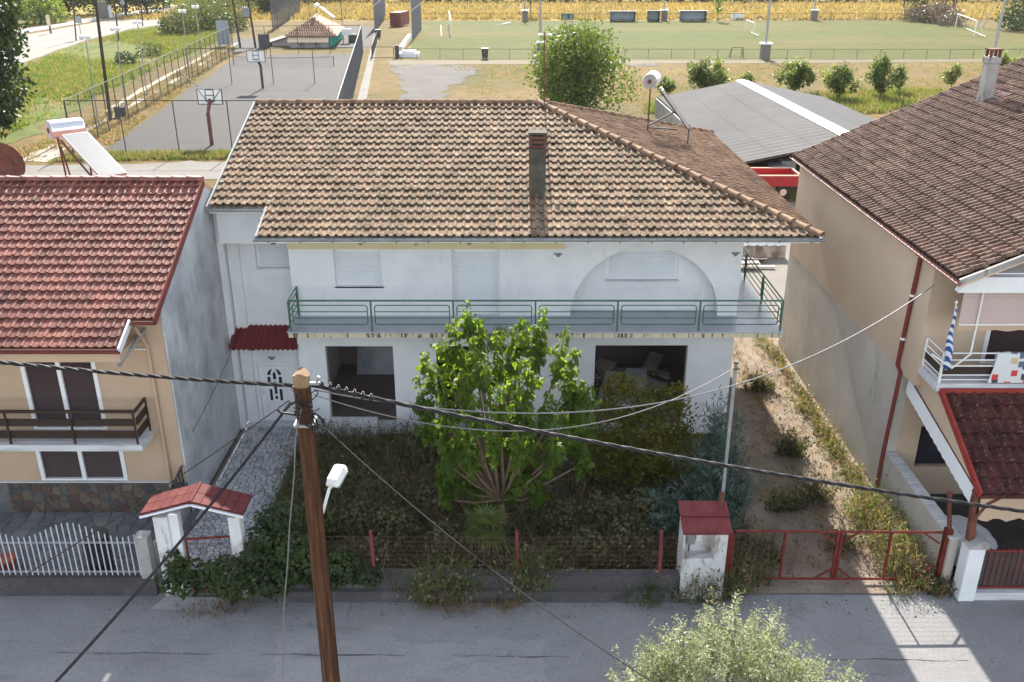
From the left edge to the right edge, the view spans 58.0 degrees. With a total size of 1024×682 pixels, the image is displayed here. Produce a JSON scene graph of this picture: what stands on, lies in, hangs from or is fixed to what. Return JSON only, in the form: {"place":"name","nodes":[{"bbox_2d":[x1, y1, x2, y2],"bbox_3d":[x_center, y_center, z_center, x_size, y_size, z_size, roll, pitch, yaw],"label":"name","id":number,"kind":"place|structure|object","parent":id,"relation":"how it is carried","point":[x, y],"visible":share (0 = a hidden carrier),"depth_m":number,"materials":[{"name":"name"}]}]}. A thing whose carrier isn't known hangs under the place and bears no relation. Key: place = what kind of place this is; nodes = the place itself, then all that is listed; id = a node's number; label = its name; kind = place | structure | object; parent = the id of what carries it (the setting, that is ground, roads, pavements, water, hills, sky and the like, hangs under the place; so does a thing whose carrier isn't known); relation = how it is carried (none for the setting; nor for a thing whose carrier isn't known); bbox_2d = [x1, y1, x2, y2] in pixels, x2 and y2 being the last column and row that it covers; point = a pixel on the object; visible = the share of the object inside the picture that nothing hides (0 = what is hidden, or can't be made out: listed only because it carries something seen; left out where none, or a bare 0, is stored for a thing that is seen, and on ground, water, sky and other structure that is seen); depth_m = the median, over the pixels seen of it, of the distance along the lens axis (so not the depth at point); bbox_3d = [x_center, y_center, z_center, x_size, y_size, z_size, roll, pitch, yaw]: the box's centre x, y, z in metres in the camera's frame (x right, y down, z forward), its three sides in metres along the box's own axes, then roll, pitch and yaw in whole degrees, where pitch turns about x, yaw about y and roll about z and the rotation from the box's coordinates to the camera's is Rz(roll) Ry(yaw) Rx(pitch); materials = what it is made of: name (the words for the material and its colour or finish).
{"place":"outdoors","nodes":[
{"label":"outdoors","id":0,"kind":"place"},
{"bbox_2d":[2,11,164,65],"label":"country road","id":1,"kind":"structure","parent":0,"point":[40,44],"depth_m":153.54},
{"bbox_2d":[79,526,114,569],"bbox_3d":[-9.600,4.913,21.393,0.620,1.085,0.620,0,23,0],"label":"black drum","id":2,"kind":"object","parent":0,"point":[103,531],"visible":0.62,"depth_m":21.18,"materials":[{"name":"plastic"}]},
{"bbox_2d":[0,23,217,143],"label":"meadow","id":3,"kind":"structure","parent":0,"point":[110,49],"depth_m":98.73,"materials":[{"name":"plant"}]},
{"bbox_2d":[154,0,254,33],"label":"reed thicket","id":4,"kind":"object","parent":3,"relation":"on","point":[207,15],"visible":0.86,"depth_m":160.90,"materials":[{"name":"green plant"}]},
{"bbox_2d":[159,426,298,587],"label":"garden path","id":5,"kind":"structure","parent":0,"point":[263,461],"depth_m":25.36,"materials":[{"name":"stone"}]},
{"bbox_2d":[24,140,809,178],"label":"back road","id":6,"kind":"structure","parent":0,"point":[210,170],"depth_m":60.97,"materials":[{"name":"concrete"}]},
{"bbox_2d":[259,433,720,569],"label":"garden ground","id":7,"kind":"structure","parent":0,"point":[418,534],"depth_m":23.23,"materials":[{"name":"brown soil"}]},
{"bbox_2d":[245,405,426,551],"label":"tall grass","id":8,"kind":"structure","parent":7,"relation":"on","point":[361,463],"depth_m":24.70,"materials":[{"name":"green plant"}]},
{"bbox_2d":[261,451,679,585],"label":"tall stalks","id":9,"kind":"object","parent":7,"relation":"on","point":[563,496],"visible":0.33,"depth_m":22.55,"materials":[{"name":"plant"}]},
{"bbox_2d":[278,438,666,562],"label":"undergrowth","id":10,"kind":"object","parent":7,"relation":"on","point":[556,500],"visible":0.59,"depth_m":22.11,"materials":[{"name":"green plant"}]},
{"bbox_2d":[459,501,511,568],"bbox_3d":[-0.616,4.594,21.209,1.299,1.912,1.489,0,23,0],"label":"fan palm","id":11,"kind":"object","parent":7,"relation":"on","point":[484,515],"visible":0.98,"depth_m":20.90,"materials":[{"name":"green plant"}]},
{"bbox_2d":[409,300,601,544],"bbox_3d":[-0.008,2.153,21.362,4.104,6.283,3.030,-12,26,-26],"label":"mulberry tree","id":12,"kind":"object","parent":7,"relation":"on","point":[503,487],"visible":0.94,"depth_m":20.77,"materials":[{"name":"green plant"}]},
{"bbox_2d":[229,403,794,597],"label":"dry weeds","id":13,"kind":"object","parent":7,"relation":"on","point":[431,455],"visible":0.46,"depth_m":22.97,"materials":[{"name":"green plant"}]},
{"bbox_2d":[580,371,709,497],"bbox_3d":[3.427,2.568,24.087,3.577,3.386,2.404,0,23,0],"label":"yellowing shrub","id":14,"kind":"object","parent":7,"relation":"on","point":[626,430],"visible":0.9,"depth_m":23.80,"materials":[{"name":"green plant"}]},
{"bbox_2d":[637,384,768,543],"bbox_3d":[4.639,3.363,22.032,3.653,3.535,2.464,-18,29,-36],"label":"juniper bush","id":15,"kind":"object","parent":7,"relation":"on","point":[712,486],"visible":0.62,"depth_m":22.07,"materials":[{"name":"green plant"}]},
{"bbox_2d":[721,360,739,493],"bbox_3d":[4.653,2.993,20.258,0.160,5.599,0.160,0,23,0],"label":"service mast","id":16,"kind":"object","parent":7,"relation":"on","point":[736,362],"visible":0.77,"depth_m":19.71,"materials":[{"name":"metal"}]},
{"bbox_2d":[0,593,1023,681],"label":"street","id":17,"kind":"structure","parent":0,"point":[37,633],"depth_m":19.77,"materials":[{"name":"grey asphalt"}]},
{"bbox_2d":[0,522,159,595],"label":"picket fence wall","id":18,"kind":"structure","parent":17,"relation":"on","point":[83,582],"depth_m":20.72,"materials":[{"name":"concrete"}]},
{"bbox_2d":[151,597,230,610],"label":"entrance ramp","id":19,"kind":"structure","parent":17,"relation":"on","point":[168,603],"depth_m":20.55,"materials":[{"name":"concrete"}]},
{"bbox_2d":[139,481,251,597],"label":"gate portico","id":20,"kind":"structure","parent":17,"relation":"on","point":[168,526],"depth_m":20.04,"materials":[{"name":"white paint"}]},
{"bbox_2d":[156,499,383,602],"bbox_3d":[-5.362,4.642,20.552,4.994,1.902,1.768,0,23,0],"label":"bindweed","id":21,"kind":"object","parent":20,"relation":"attached to","point":[299,555],"visible":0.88,"depth_m":20.20,"materials":[{"name":"green plant"}]},
{"bbox_2d":[154,530,267,612],"bbox_3d":[-6.487,5.044,20.320,2.358,1.852,2.042,0,23,0],"label":"weed clump","id":22,"kind":"object","parent":17,"relation":"on","point":[231,595],"visible":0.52,"depth_m":20.46,"materials":[{"name":"green plant"}]},
{"bbox_2d":[276,367,372,681],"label":"utility pole","id":23,"kind":"object","parent":17,"relation":"on","point":[301,390],"visible":1,"depth_m":14.06,"materials":[{"name":"wood"}]},
{"bbox_2d":[0,360,292,387],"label":"bundled cable","id":24,"kind":"object","parent":23,"relation":"attached to","point":[159,376],"visible":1,"depth_m":13.24,"materials":[{"name":"black rubber"}]},
{"bbox_2d":[54,402,290,681],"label":"service wire","id":25,"kind":"object","parent":23,"relation":"attached to","point":[90,644],"visible":0.98,"depth_m":12.23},
{"bbox_2d":[313,417,652,681],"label":"service wire","id":26,"kind":"object","parent":23,"relation":"attached to","point":[483,562],"visible":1,"depth_m":12.36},
{"bbox_2d":[314,285,934,413],"bbox_3d":[3.488,0.118,17.596,15.163,2.274,0.022,-14,27,-30],"label":"service wire","id":27,"kind":"object","parent":23,"relation":"attached to","point":[645,404],"visible":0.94,"depth_m":17.31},
{"bbox_2d":[310,385,1023,512],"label":"bundled cable","id":28,"kind":"object","parent":23,"relation":"attached to","point":[523,428],"visible":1,"depth_m":13.76,"materials":[{"name":"black rubber"}]},
{"bbox_2d":[263,625,549,681],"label":"road patch","id":29,"kind":"object","parent":17,"relation":"on","point":[439,662],"visible":0.96,"depth_m":19.02,"materials":[{"name":"grey asphalt"}]},
{"bbox_2d":[408,539,513,611],"bbox_3d":[-1.119,5.222,20.471,2.367,1.516,1.736,0,23,0],"label":"weed clump","id":30,"kind":"object","parent":17,"relation":"on","point":[460,587],"visible":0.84,"depth_m":20.50,"materials":[{"name":"green plant"}]},
{"bbox_2d":[244,530,679,602],"bbox_3d":[-1.091,4.992,20.514,9.622,1.721,0.419,0,23,0],"label":"garden fence","id":31,"kind":"object","parent":17,"relation":"on","point":[583,590],"visible":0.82,"depth_m":20.64,"materials":[{"name":"concrete"}]},
{"bbox_2d":[676,492,734,598],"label":"meter pillar","id":32,"kind":"structure","parent":17,"relation":"on","point":[706,532],"depth_m":20.42,"materials":[{"name":"paint"}]},
{"bbox_2d":[667,546,765,612],"bbox_3d":[4.566,5.157,20.482,2.769,1.535,1.891,0,23,0],"label":"weed clump","id":33,"kind":"object","parent":17,"relation":"on","point":[729,591],"visible":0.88,"depth_m":20.54,"materials":[{"name":"green plant"}]},
{"bbox_2d":[604,587,867,681],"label":"olive tree","id":34,"kind":"object","parent":17,"relation":"on","point":[741,665],"visible":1,"depth_m":14.79,"materials":[{"name":"green plant"}]},
{"bbox_2d":[952,530,989,600],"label":"white gate pillar","id":35,"kind":"structure","parent":17,"relation":"on","point":[969,565],"depth_m":20.41,"materials":[{"name":"paint"}]},
{"bbox_2d":[974,548,1023,599],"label":"barred gate","id":36,"kind":"structure","parent":17,"relation":"on","point":[1001,577],"depth_m":20.68,"materials":[{"name":"metal"}]},
{"bbox_2d":[7,0,1022,20],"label":"flower field","id":37,"kind":"structure","parent":0,"point":[85,16],"depth_m":221.35,"materials":[{"name":"plant"}]},
{"bbox_2d":[7,18,1023,592],"bbox_3d":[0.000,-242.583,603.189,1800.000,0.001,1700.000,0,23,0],"label":"ground","id":38,"kind":"structure","parent":0,"point":[383,82],"depth_m":104.21,"materials":[{"name":"beige soil"}]},
{"bbox_2d":[0,0,37,139],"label":"dark tree","id":39,"kind":"object","parent":38,"relation":"on","point":[11,99],"visible":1,"depth_m":65.56,"materials":[{"name":"green plant"}]},
{"bbox_2d":[11,0,72,24],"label":"roadside tree","id":40,"kind":"object","parent":38,"relation":"on","point":[40,9],"visible":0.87,"depth_m":177.15,"materials":[{"name":"green plant"}]},
{"bbox_2d":[0,510,196,574],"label":"paved forecourt","id":41,"kind":"structure","parent":38,"relation":"on","point":[21,525],"depth_m":23.12,"materials":[{"name":"stone"}]},
{"bbox_2d":[0,175,240,512],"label":"peach house","id":42,"kind":"structure","parent":38,"relation":"on","point":[114,273],"depth_m":23.00,"materials":[{"name":"tile"}]},
{"bbox_2d":[0,142,24,175],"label":"satellite dish","id":43,"kind":"object","parent":42,"relation":"on","point":[12,162],"visible":0.82,"depth_m":30.56,"materials":[{"name":"red metal"}]},
{"bbox_2d":[20,362,107,428],"bbox_3d":[-10.985,1.261,22.646,1.830,1.990,0.110,0,23,0],"label":"balcony door","id":44,"kind":"structure","parent":42,"relation":"in","point":[45,389],"depth_m":22.64,"materials":[{"name":"white paint"}]},
{"bbox_2d":[35,451,127,479],"bbox_3d":[-10.900,3.060,23.413,2.200,1.040,0.110,0,23,0],"label":"window","id":45,"kind":"structure","parent":42,"relation":"in","point":[53,465],"depth_m":23.45,"materials":[{"name":"white paint"}]},
{"bbox_2d":[45,117,126,175],"bbox_3d":[-12.941,-5.053,28.333,1.211,3.064,3.889,-21,31,-40],"label":"solar water heater","id":46,"kind":"object","parent":42,"relation":"on","point":[88,148],"visible":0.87,"depth_m":28.15,"materials":[{"name":"metal"}]},
{"bbox_2d":[16,45,236,159],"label":"track verge grass","id":47,"kind":"structure","parent":38,"relation":"on","point":[134,116],"depth_m":79.68,"materials":[{"name":"plant"}]},
{"bbox_2d":[47,147,230,161],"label":"grass strip","id":48,"kind":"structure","parent":38,"relation":"on","point":[157,154],"depth_m":64.34,"materials":[{"name":"plant"}]},
{"bbox_2d":[64,26,232,151],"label":"court fence","id":49,"kind":"object","parent":38,"relation":"on","point":[166,79],"visible":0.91,"depth_m":86.23,"materials":[{"name":"metal"}]},
{"bbox_2d":[63,100,254,151],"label":"court fence","id":50,"kind":"object","parent":38,"relation":"on","point":[159,117],"visible":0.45,"depth_m":64.53,"materials":[{"name":"metal"}]},
{"bbox_2d":[105,53,362,151],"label":"sports court","id":51,"kind":"object","parent":38,"relation":"on","point":[293,88],"visible":0.57,"depth_m":90.72,"materials":[{"name":"concrete"}]},
{"bbox_2d":[196,88,222,144],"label":"basketball hoop","id":52,"kind":"object","parent":51,"relation":"on","point":[209,93],"visible":0.84,"depth_m":68.12,"materials":[{"name":"white metal"}]},
{"bbox_2d":[270,0,300,30],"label":"yard fence","id":53,"kind":"object","parent":38,"relation":"on","point":[292,7],"visible":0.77,"depth_m":175.45,"materials":[{"name":"metal"}]},
{"bbox_2d":[270,13,343,47],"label":"clubhouse","id":54,"kind":"structure","parent":38,"relation":"on","point":[318,31],"depth_m":135.08,"materials":[{"name":"white paint"}]},
{"bbox_2d":[337,25,362,99],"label":"court fence","id":55,"kind":"object","parent":38,"relation":"on","point":[347,88],"visible":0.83,"depth_m":91.98,"materials":[{"name":"metal"}]},
{"bbox_2d":[376,525,464,609],"bbox_3d":[-1.903,5.089,20.361,2.069,1.797,1.923,17,29,35],"label":"weed clump","id":56,"kind":"object","parent":38,"relation":"on","point":[422,589],"visible":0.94,"depth_m":20.45,"materials":[{"name":"green plant"}]},
{"bbox_2d":[389,65,480,99],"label":"gravel patch","id":57,"kind":"object","parent":38,"relation":"on","point":[429,82],"visible":0.85,"depth_m":103.23,"materials":[{"name":"grey gravel"}]},
{"bbox_2d":[205,99,826,437],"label":"white house","id":58,"kind":"structure","parent":38,"relation":"on","point":[405,228],"depth_m":26.18,"materials":[{"name":"paint"}]},
{"bbox_2d":[255,244,289,268],"bbox_3d":[-6.761,-2.536,26.326,1.162,0.962,0.240,0,23,0],"label":"window","id":59,"kind":"structure","parent":58,"relation":"in","point":[267,254],"depth_m":26.42,"materials":[{"name":"white paint"}]},
{"bbox_2d":[255,362,293,420],"bbox_3d":[-7.189,1.521,27.986,0.988,1.961,0.150,0,23,0],"label":"front door","id":60,"kind":"structure","parent":58,"relation":"in","point":[271,398],"depth_m":27.98,"materials":[{"name":"white paint"}]},
{"bbox_2d":[334,249,382,287],"bbox_3d":[-4.295,-2.064,25.886,1.404,1.144,0.240,0,23,0],"label":"window","id":61,"kind":"structure","parent":58,"relation":"in","point":[352,266],"depth_m":25.95,"materials":[{"name":"white paint"}]},
{"bbox_2d":[357,346,393,373],"bbox_3d":[-3.950,0.158,31.541,2.700,1.840,0.700,0,23,0],"label":"leaning panel","id":62,"kind":"object","parent":58,"relation":"on","point":[375,360],"visible":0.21,"depth_m":31.55,"materials":[{"name":"metal"}]},
{"bbox_2d":[452,249,499,313],"bbox_3d":[-1.013,-1.710,26.115,1.319,1.975,0.095,0,23,0],"label":"balcony door","id":63,"kind":"structure","parent":58,"relation":"in","point":[475,271],"depth_m":26.07,"materials":[{"name":"white paint"}]},
{"bbox_2d":[594,351,676,420],"bbox_3d":[3.757,1.341,29.698,3.024,0.980,3.764,0,23,0],"label":"board heap","id":64,"kind":"object","parent":58,"relation":"in","point":[604,368],"visible":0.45,"depth_m":30.18,"materials":[{"name":"white paint"}]},
{"bbox_2d":[605,248,678,281],"bbox_3d":[3.699,-2.191,26.223,2.093,0.987,0.240,0,23,0],"label":"window","id":65,"kind":"structure","parent":58,"relation":"in","point":[634,264],"depth_m":26.30,"materials":[{"name":"white paint"}]},
{"bbox_2d":[642,71,689,143],"bbox_3d":[5.189,-7.789,31.094,1.672,2.433,0.927,4,23,8],"label":"solar water heater","id":66,"kind":"object","parent":58,"relation":"on","point":[651,80],"visible":0.98,"depth_m":30.69,"materials":[{"name":"metal"}]},
{"bbox_2d":[477,512,597,617],"bbox_3d":[0.594,4.942,20.493,2.446,2.021,2.963,-7,24,-15],"label":"weed clump","id":67,"kind":"object","parent":38,"relation":"on","point":[540,563],"visible":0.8,"depth_m":20.53,"materials":[{"name":"green plant"}]},
{"bbox_2d":[523,15,643,111],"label":"round tree","id":68,"kind":"object","parent":38,"relation":"on","point":[577,66],"visible":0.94,"depth_m":78.17,"materials":[{"name":"green plant"}]},
{"bbox_2d":[387,61,982,103],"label":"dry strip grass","id":69,"kind":"structure","parent":38,"relation":"on","point":[497,65],"depth_m":106.13,"materials":[{"name":"plant"}]},
{"bbox_2d":[386,59,1009,64],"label":"verge strip","id":70,"kind":"object","parent":38,"relation":"on","point":[445,62],"visible":0.8,"depth_m":118.58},
{"bbox_2d":[686,56,738,89],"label":"young tree","id":71,"kind":"object","parent":38,"relation":"on","point":[702,75],"visible":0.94,"depth_m":89.42,"materials":[{"name":"green plant"}]},
{"bbox_2d":[411,20,1023,59],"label":"football pitch","id":72,"kind":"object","parent":38,"relation":"on","point":[640,38],"visible":0.7,"depth_m":146.90,"materials":[{"name":"green plant"}]},
{"bbox_2d":[709,526,778,606],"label":"weed clump","id":73,"kind":"object","parent":38,"relation":"on","point":[748,579],"visible":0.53,"depth_m":20.90,"materials":[{"name":"green plant"}]},
{"bbox_2d":[654,79,874,163],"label":"warehouse","id":74,"kind":"structure","parent":38,"relation":"on","point":[753,111],"depth_m":66.22,"materials":[{"name":"metal"}]},
{"bbox_2d":[741,202,795,340],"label":"back yard","id":75,"kind":"structure","parent":38,"relation":"on","point":[776,276],"depth_m":41.05,"materials":[{"name":"concrete"}]},
{"bbox_2d":[742,245,785,257],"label":"shed wall","id":76,"kind":"structure","parent":75,"relation":"on","point":[766,251],"depth_m":43.49,"materials":[{"name":"concrete"}]},
{"bbox_2d":[751,167,798,198],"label":"farm trailer","id":77,"kind":"object","parent":38,"relation":"on","point":[781,181],"visible":0.36,"depth_m":53.36,"materials":[{"name":"red metal"}]},
{"bbox_2d":[773,57,825,90],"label":"young tree","id":78,"kind":"object","parent":38,"relation":"on","point":[797,76],"visible":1,"depth_m":91.75,"materials":[{"name":"green plant"}]},
{"bbox_2d":[752,338,936,576],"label":"wall weeds","id":79,"kind":"object","parent":38,"relation":"on","point":[882,517],"depth_m":23.57,"materials":[{"name":"green plant"}]},
{"bbox_2d":[821,59,868,98],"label":"young tree","id":80,"kind":"object","parent":38,"relation":"on","point":[838,80],"visible":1,"depth_m":87.12,"materials":[{"name":"green plant"}]},
{"bbox_2d":[865,51,901,94],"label":"young tree","id":81,"kind":"object","parent":38,"relation":"on","point":[878,73],"visible":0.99,"depth_m":88.87,"materials":[{"name":"green plant"}]},
{"bbox_2d":[778,48,1023,493],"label":"tan house","id":82,"kind":"structure","parent":38,"relation":"on","point":[901,207],"depth_m":25.07,"materials":[{"name":"paint"}]},
{"bbox_2d":[914,426,945,463],"bbox_3d":[11.100,2.693,24.273,1.000,1.200,0.040,0,23,0],"label":"window","id":83,"kind":"structure","parent":82,"relation":"in","point":[927,451],"depth_m":24.35,"materials":[{"name":"black glass"}]},
{"bbox_2d":[906,379,1023,540],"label":"tiled canopy","id":84,"kind":"object","parent":82,"relation":"attached to","point":[977,435],"visible":1,"depth_m":20.65,"materials":[{"name":"tile"}]},
{"bbox_2d":[931,293,1023,368],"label":"balcony awning","id":85,"kind":"object","parent":82,"relation":"attached to","point":[991,311],"visible":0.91,"depth_m":20.64,"materials":[{"name":"white fabric"}]},
{"bbox_2d":[980,330,1023,363],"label":"balcony door","id":86,"kind":"structure","parent":82,"relation":"in","point":[995,340],"depth_m":22.15,"materials":[{"name":"white paint"}]},
{"bbox_2d":[987,351,1023,382],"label":"blanket","id":87,"kind":"object","parent":82,"relation":"hanging from","point":[1008,367],"visible":1,"depth_m":21.22,"materials":[{"name":"white fabric"}]},
{"bbox_2d":[879,566,946,600],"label":"weed clump","id":88,"kind":"object","parent":38,"relation":"on","point":[901,583],"visible":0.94,"depth_m":21.02,"materials":[{"name":"plant"}]},
{"bbox_2d":[880,451,961,582],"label":"porch parapet","id":89,"kind":"structure","parent":38,"relation":"on","point":[927,515],"depth_m":22.37,"materials":[{"name":"stone"}]},
{"bbox_2d":[898,0,971,26],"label":"bramble thicket","id":90,"kind":"object","parent":38,"relation":"on","point":[926,15],"visible":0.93,"depth_m":178.05,"materials":[{"name":"green plant"}]},
{"bbox_2d":[914,569,957,598],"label":"weed clump","id":91,"kind":"object","parent":38,"relation":"on","point":[944,586],"visible":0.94,"depth_m":20.87,"materials":[{"name":"green plant"}]},
{"bbox_2d":[995,0,1023,31],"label":"round bush","id":92,"kind":"object","parent":38,"relation":"on","point":[1017,23],"visible":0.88,"depth_m":161.62,"materials":[{"name":"green plant"}]},
{"bbox_2d":[640,85,947,113],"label":"grass","id":93,"kind":"structure","parent":0,"point":[890,99],"depth_m":87.74,"materials":[{"name":"plant"}]},
{"bbox_2d":[728,338,917,576],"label":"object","id":94,"kind":"structure","parent":0,"point":[734,349],"depth_m":26.49,"materials":[{"name":"green plant"}]},
{"bbox_2d":[722,338,947,592],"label":"driveway","id":95,"kind":"structure","parent":0,"point":[826,586],"depth_m":25.02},
{"bbox_2d":[738,365,781,392],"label":"drive weed","id":96,"kind":"object","parent":95,"relation":"on","point":[759,384],"visible":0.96,"depth_m":30.39,"materials":[{"name":"green plant"}]},
{"bbox_2d":[736,519,790,567],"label":"drive weed","id":97,"kind":"object","parent":95,"relation":"on","point":[775,551],"visible":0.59,"depth_m":21.83,"materials":[{"name":"green plant"}]},
{"bbox_2d":[759,481,816,514],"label":"drive weed","id":98,"kind":"object","parent":95,"relation":"on","point":[785,503],"visible":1,"depth_m":23.91,"materials":[{"name":"green plant"}]},
{"bbox_2d":[767,417,821,459],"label":"drive weed","id":99,"kind":"object","parent":95,"relation":"on","point":[793,448],"visible":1,"depth_m":26.45,"materials":[{"name":"green plant"}]},
{"bbox_2d":[775,465,847,505],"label":"drive weed","id":100,"kind":"object","parent":95,"relation":"on","point":[814,494],"visible":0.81,"depth_m":24.26,"materials":[{"name":"green plant"}]},
{"bbox_2d":[817,515,881,553],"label":"drive weed","id":101,"kind":"object","parent":95,"relation":"on","point":[846,543],"visible":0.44,"depth_m":22.32,"materials":[{"name":"green plant"}]},
{"bbox_2d":[935,491,960,579],"bbox_3d":[9.854,4.453,20.843,0.542,2.453,0.190,0,23,0],"label":"gate post","id":102,"kind":"object","parent":95,"relation":"on","point":[948,530],"visible":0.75,"depth_m":20.78,"materials":[{"name":"red paint"}]},
{"bbox_2d":[731,530,944,579],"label":"driveway gate","id":103,"kind":"structure","parent":102,"relation":"attached to","point":[834,569],"depth_m":20.93,"materials":[{"name":"red metal"}]},
{"bbox_2d":[929,494,1023,583],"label":"porch floor","id":104,"kind":"structure","parent":0,"point":[1007,534],"depth_m":23.29,"materials":[{"name":"concrete"}]},
{"bbox_2d":[946,515,997,566],"bbox_3d":[10.743,4.880,21.871,1.181,0.740,1.793,0,23,0],"label":"draped table","id":105,"kind":"object","parent":104,"relation":"on","point":[959,522],"visible":0.2,"depth_m":21.84,"materials":[{"name":"white paint"}]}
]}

